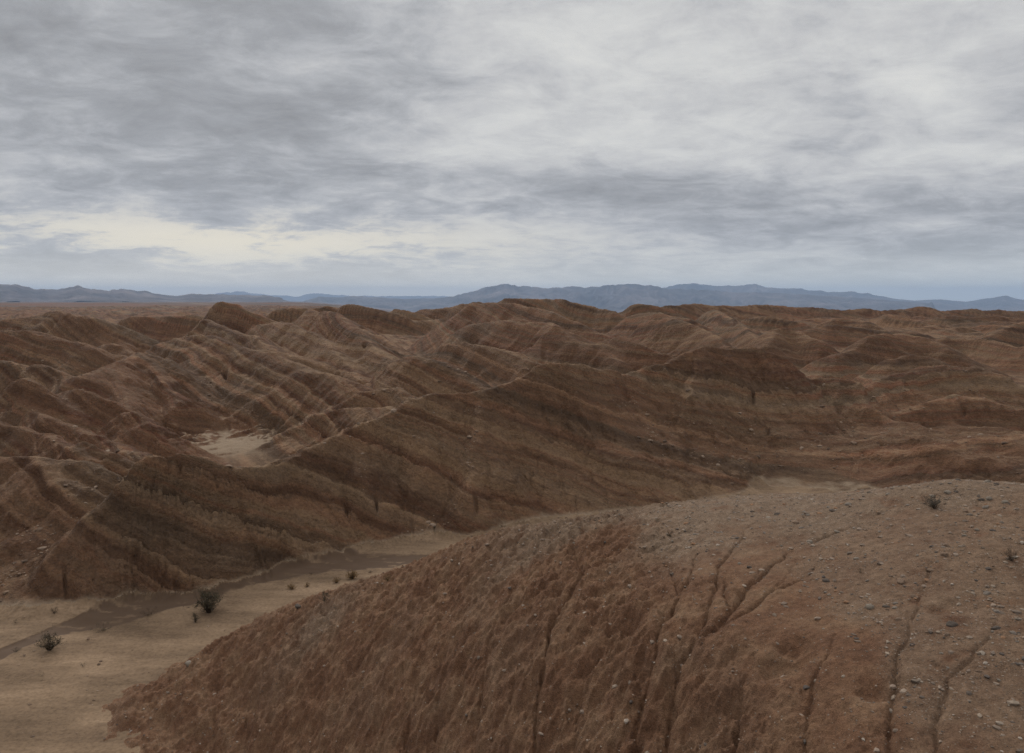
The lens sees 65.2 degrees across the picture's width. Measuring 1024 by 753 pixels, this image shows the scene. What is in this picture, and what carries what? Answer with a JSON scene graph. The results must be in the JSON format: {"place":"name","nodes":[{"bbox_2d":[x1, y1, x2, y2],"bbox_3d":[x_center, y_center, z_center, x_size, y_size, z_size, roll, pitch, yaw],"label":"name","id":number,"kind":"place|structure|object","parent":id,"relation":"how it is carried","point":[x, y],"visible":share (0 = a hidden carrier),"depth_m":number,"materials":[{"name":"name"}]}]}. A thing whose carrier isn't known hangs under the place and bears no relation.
{"place":"outdoors","nodes":[
{"label":"outdoors","id":0,"kind":"place"},
{"bbox_2d":[0,284,290,301],"bbox_3d":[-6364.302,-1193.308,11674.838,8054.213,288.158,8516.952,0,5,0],"label":"mountain range","id":1,"kind":"structure","parent":0,"point":[19,293],"depth_m":10462.18,"materials":[{"name":"stone"}]},
{"bbox_2d":[0,301,415,311],"bbox_3d":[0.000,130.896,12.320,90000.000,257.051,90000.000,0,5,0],"label":"desert plain","id":2,"kind":"structure","parent":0,"point":[84,304],"depth_m":2336.63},
{"bbox_2d":[216,291,448,301],"bbox_3d":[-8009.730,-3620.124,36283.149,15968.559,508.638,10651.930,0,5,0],"label":"mountain range","id":3,"kind":"structure","parent":0,"point":[301,298],"depth_m":36339.74,"materials":[{"name":"stone"}]},
{"bbox_2d":[0,477,873,752],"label":"dry wash","id":4,"kind":"object","parent":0,"point":[152,643],"visible":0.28,"depth_m":48.28},
{"bbox_2d":[36,629,66,650],"bbox_3d":[-26.336,14.987,45.852,1.755,1.501,1.355,-1,6,-12],"label":"desert shrub","id":5,"kind":"object","parent":4,"relation":"on","point":[49,644],"visible":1,"depth_m":45.84,"materials":[{"name":"green plant"}]},
{"bbox_2d":[90,620,111,630],"bbox_3d":[-24.951,15.219,48.526,1.335,0.581,1.680,0,5,0],"label":"desert shrub","id":6,"kind":"object","parent":4,"relation":"on","point":[102,627],"visible":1,"depth_m":48.59,"materials":[{"name":"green plant"}]},
{"bbox_2d":[140,606,160,615],"bbox_3d":[-23.146,15.019,50.949,1.225,0.610,1.175,-3,6,-33],"label":"desert shrub","id":7,"kind":"object","parent":4,"relation":"on","point":[148,614],"visible":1,"depth_m":51.09,"materials":[{"name":"brown plant"}]},
{"bbox_2d":[192,612,198,621],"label":"desert shrub","id":8,"kind":"object","parent":4,"relation":"on","point":[195,619],"visible":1,"depth_m":50.01,"materials":[{"name":"green plant"}]},
{"bbox_2d":[194,585,225,612],"bbox_3d":[-19.687,14.322,51.690,2.433,1.850,1.960,2,6,16],"label":"desert shrub","id":9,"kind":"object","parent":4,"relation":"on","point":[207,606],"visible":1,"depth_m":51.36,"materials":[{"name":"green plant"}]},
{"bbox_2d":[1,517,565,751],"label":"gravel","id":10,"kind":"structure","parent":4,"relation":"on","point":[88,638],"depth_m":44.17,"materials":[{"name":"brown gravel"}]},
{"bbox_2d":[345,570,356,578],"bbox_3d":[-11.644,14.369,58.093,0.958,0.776,0.844,-3,6,-25],"label":"tuft","id":11,"kind":"object","parent":4,"relation":"on","point":[352,574],"visible":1,"depth_m":57.94,"materials":[{"name":"brown plant"}]},
{"bbox_2d":[0,298,1023,606],"bbox_3d":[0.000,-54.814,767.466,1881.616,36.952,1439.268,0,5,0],"label":"badland hills","id":12,"kind":"structure","parent":0,"point":[176,508],"depth_m":94.58,"materials":[{"name":"soil"}]},
{"bbox_2d":[0,339,1017,601],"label":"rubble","id":13,"kind":"object","parent":12,"relation":"on","point":[494,471],"visible":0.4,"depth_m":88.95,"materials":[{"name":"brown stone"}]},
{"bbox_2d":[0,0,1023,301],"label":"sky","id":14,"kind":"structure","parent":0,"point":[295,148],"materials":[{"name":"grey"}]},
{"bbox_2d":[102,479,1023,752],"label":"hill","id":15,"kind":"structure","parent":0,"point":[418,627],"depth_m":22.34,"materials":[{"name":"soil"}]},
{"bbox_2d":[319,589,329,600],"bbox_3d":[-8.850,10.300,37.643,0.517,0.560,0.811,2,6,24],"label":"desert shrub","id":16,"kind":"object","parent":15,"relation":"on","point":[323,593],"visible":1,"depth_m":37.64,"materials":[{"name":"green plant"}]},
{"bbox_2d":[380,574,394,580],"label":"tuft","id":17,"kind":"object","parent":15,"relation":"on","point":[387,579],"visible":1,"depth_m":35.35,"materials":[{"name":"brown plant"}]},
{"bbox_2d":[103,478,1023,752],"bbox_3d":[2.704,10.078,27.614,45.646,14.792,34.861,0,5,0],"label":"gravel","id":18,"kind":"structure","parent":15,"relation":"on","point":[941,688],"depth_m":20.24,"materials":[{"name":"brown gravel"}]},
{"bbox_2d":[865,604,873,609],"bbox_3d":[8.027,5.184,17.942,0.189,0.172,0.223,12,-6,15],"label":"stone","id":19,"kind":"object","parent":15,"relation":"on","point":[869,606],"visible":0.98,"depth_m":17.87,"materials":[{"name":"grey stone"}]},
{"bbox_2d":[897,578,904,583],"bbox_3d":[9.089,4.796,18.684,0.165,0.153,0.211,9,18,16],"label":"stone","id":20,"kind":"object","parent":15,"relation":"on","point":[900,580],"visible":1,"depth_m":18.64,"materials":[{"name":"brown stone"}]},
{"bbox_2d":[918,494,948,508],"bbox_3d":[11.915,3.495,22.643,0.830,0.501,0.801,-2,6,-23],"label":"desert shrub","id":21,"kind":"object","parent":15,"relation":"on","point":[932,503],"visible":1,"depth_m":22.57,"materials":[{"name":"grey plant"}]},
{"bbox_2d":[940,552,948,556],"bbox_3d":[10.372,4.282,19.187,0.157,0.139,0.178,16,-9,-10],"label":"stone","id":22,"kind":"object","parent":15,"relation":"on","point":[944,554],"visible":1,"depth_m":19.13,"materials":[{"name":"beige stone"}]},
{"bbox_2d":[946,621,958,626],"bbox_3d":[9.024,5.101,16.391,0.264,0.153,0.173,7,20,1],"label":"stone","id":23,"kind":"object","parent":15,"relation":"on","point":[951,623],"visible":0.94,"depth_m":16.35,"materials":[{"name":"grey stone"}]},
{"bbox_2d":[1002,547,1020,560],"bbox_3d":[11.534,4.097,18.493,0.363,0.366,0.424,1,5,12],"label":"desert shrub","id":24,"kind":"object","parent":15,"relation":"on","point":[1010,556],"visible":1,"depth_m":18.52,"materials":[{"name":"brown plant"}]},
{"bbox_2d":[303,284,935,312],"bbox_3d":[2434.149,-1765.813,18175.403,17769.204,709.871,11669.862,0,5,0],"label":"mountain range","id":25,"kind":"structure","parent":0,"point":[617,298],"depth_m":17429.89,"materials":[{"name":"stone"}]},
{"bbox_2d":[665,283,1023,310],"bbox_3d":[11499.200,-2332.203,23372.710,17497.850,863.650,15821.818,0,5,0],"label":"mountain range","id":26,"kind":"structure","parent":0,"point":[1007,303],"depth_m":23019.25,"materials":[{"name":"stone"}]}
]}

